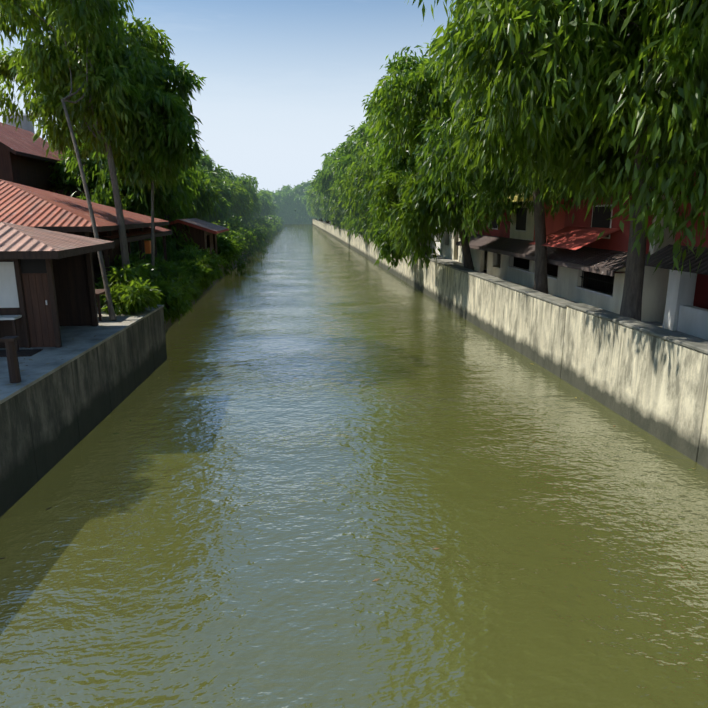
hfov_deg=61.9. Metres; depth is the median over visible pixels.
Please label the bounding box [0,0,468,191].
sky
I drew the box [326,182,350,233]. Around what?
tree
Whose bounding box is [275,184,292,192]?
tree
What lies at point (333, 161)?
tree
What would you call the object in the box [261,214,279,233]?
bank shrub
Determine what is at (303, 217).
tree
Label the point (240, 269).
bank shrub
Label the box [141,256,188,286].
shrub
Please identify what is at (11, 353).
quay debris
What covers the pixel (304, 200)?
tree
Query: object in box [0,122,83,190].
two-storey house
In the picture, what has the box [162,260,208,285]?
shrub
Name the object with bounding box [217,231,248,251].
shrub
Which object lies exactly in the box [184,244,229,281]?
shrub
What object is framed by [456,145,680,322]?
red house
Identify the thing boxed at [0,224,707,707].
canal water
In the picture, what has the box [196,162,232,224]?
tree
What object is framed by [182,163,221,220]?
tree
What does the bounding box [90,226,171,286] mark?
house
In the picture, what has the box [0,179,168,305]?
red house hip roof
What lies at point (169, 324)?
ground
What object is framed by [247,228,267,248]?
bank shrub
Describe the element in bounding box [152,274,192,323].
shrub
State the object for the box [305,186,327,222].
tree
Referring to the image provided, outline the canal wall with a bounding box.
[312,219,707,469]
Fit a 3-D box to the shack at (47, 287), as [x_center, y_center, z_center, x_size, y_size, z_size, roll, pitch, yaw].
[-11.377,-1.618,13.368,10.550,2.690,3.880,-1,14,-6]
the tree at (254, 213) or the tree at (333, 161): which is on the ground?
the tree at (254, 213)
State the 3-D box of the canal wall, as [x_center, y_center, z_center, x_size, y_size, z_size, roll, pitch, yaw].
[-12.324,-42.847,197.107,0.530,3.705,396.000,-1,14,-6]
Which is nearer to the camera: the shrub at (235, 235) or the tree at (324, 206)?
the shrub at (235, 235)
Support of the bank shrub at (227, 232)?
on the ground
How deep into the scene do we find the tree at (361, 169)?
52.43 m
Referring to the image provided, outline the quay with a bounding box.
[0,305,166,516]
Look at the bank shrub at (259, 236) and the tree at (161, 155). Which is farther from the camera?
the bank shrub at (259, 236)
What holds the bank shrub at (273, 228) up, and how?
on the ground
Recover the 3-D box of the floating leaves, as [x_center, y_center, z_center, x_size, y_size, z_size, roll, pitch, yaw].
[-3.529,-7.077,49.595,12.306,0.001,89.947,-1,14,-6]
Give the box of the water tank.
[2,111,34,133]
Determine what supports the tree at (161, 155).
on the ground
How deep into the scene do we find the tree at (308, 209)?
190.63 m
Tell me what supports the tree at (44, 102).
on the ground
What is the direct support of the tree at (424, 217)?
on the walkway
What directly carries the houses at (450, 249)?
on the ground
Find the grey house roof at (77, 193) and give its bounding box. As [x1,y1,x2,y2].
[49,183,138,255]
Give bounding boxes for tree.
[0,0,174,267]
[20,0,166,320]
[45,125,210,286]
[99,56,206,278]
[167,137,204,226]
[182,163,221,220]
[195,147,234,226]
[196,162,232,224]
[213,169,255,227]
[220,169,260,225]
[229,180,254,228]
[235,173,261,218]
[256,192,271,217]
[256,195,262,218]
[257,189,285,219]
[258,188,275,214]
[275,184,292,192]
[276,191,296,223]
[286,188,302,223]
[293,181,317,223]
[302,193,316,219]
[303,188,329,223]
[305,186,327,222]
[306,185,311,213]
[308,154,335,222]
[313,149,350,230]
[316,196,330,221]
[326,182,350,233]
[331,121,365,214]
[331,123,371,242]
[338,128,382,244]
[355,84,436,248]
[362,45,477,270]
[365,29,525,269]
[405,0,707,320]
[412,0,625,293]
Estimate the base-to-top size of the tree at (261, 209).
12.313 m
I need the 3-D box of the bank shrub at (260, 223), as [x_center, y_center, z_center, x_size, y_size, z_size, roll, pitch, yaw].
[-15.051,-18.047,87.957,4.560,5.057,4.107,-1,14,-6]
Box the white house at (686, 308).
[645,152,707,339]
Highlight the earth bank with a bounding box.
[165,254,247,333]
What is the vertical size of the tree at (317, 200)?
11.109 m
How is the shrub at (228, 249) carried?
on the ground
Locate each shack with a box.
[0,222,114,350]
[164,218,228,253]
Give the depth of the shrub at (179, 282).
22.39 m
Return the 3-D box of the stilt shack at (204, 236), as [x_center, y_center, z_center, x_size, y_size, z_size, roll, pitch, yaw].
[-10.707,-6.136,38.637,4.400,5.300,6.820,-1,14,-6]
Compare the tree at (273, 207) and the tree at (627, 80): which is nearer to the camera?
the tree at (627, 80)
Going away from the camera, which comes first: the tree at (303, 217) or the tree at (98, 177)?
the tree at (98, 177)
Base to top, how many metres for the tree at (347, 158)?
12.551 m
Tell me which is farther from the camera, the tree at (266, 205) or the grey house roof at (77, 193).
the tree at (266, 205)
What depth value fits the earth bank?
51.06 m
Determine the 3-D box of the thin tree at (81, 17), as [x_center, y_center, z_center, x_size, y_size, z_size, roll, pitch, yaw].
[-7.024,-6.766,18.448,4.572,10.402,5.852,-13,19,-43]
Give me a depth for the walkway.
26.10 m
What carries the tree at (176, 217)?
on the ground
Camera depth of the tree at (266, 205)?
136.54 m
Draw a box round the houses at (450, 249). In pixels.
[420,224,477,266]
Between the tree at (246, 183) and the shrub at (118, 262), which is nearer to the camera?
the shrub at (118, 262)
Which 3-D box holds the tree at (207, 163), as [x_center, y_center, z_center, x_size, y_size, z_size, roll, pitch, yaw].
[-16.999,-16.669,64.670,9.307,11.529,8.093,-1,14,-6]
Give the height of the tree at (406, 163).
12.500 m
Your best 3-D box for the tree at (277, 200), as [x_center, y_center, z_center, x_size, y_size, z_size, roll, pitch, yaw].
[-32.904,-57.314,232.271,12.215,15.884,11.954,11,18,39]
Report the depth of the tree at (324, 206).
96.74 m
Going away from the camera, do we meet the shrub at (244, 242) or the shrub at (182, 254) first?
the shrub at (182, 254)
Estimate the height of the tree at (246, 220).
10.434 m
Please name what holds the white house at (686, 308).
on the ground
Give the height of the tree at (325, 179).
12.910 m
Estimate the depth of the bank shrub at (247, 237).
55.02 m
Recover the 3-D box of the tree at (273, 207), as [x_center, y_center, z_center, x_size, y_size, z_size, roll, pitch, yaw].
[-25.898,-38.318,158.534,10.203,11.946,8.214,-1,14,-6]
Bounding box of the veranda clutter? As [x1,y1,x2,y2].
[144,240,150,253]
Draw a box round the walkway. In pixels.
[430,254,707,341]
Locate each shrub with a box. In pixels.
[94,264,162,315]
[95,261,161,305]
[96,251,167,284]
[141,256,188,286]
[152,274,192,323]
[157,273,194,307]
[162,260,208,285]
[168,246,218,274]
[178,255,217,293]
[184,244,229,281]
[212,220,247,265]
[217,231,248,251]
[217,233,250,276]
[217,235,241,260]
[218,213,257,263]
[219,231,244,255]
[232,221,269,255]
[247,216,265,244]
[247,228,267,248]
[248,221,269,245]
[252,215,273,242]
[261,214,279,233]
[262,221,273,239]
[266,221,276,236]
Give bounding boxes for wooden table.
[95,289,104,320]
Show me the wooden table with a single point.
(98, 292)
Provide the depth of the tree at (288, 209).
237.93 m
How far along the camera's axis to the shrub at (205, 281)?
29.15 m
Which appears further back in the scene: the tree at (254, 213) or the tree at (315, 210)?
the tree at (315, 210)
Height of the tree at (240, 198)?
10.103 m
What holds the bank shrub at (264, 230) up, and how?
on the ground
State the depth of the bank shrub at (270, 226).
102.72 m
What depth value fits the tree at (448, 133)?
21.32 m
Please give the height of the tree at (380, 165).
13.414 m
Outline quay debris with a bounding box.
[0,313,144,390]
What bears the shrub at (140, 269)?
on the ground
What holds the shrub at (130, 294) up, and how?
on the quay
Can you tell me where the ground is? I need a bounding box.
[164,221,457,329]
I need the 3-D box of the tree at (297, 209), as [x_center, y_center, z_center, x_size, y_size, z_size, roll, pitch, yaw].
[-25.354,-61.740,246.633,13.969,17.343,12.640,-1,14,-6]
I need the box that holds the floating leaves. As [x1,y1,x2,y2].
[0,285,693,580]
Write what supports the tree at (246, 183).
on the ground
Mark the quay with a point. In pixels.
(55, 411)

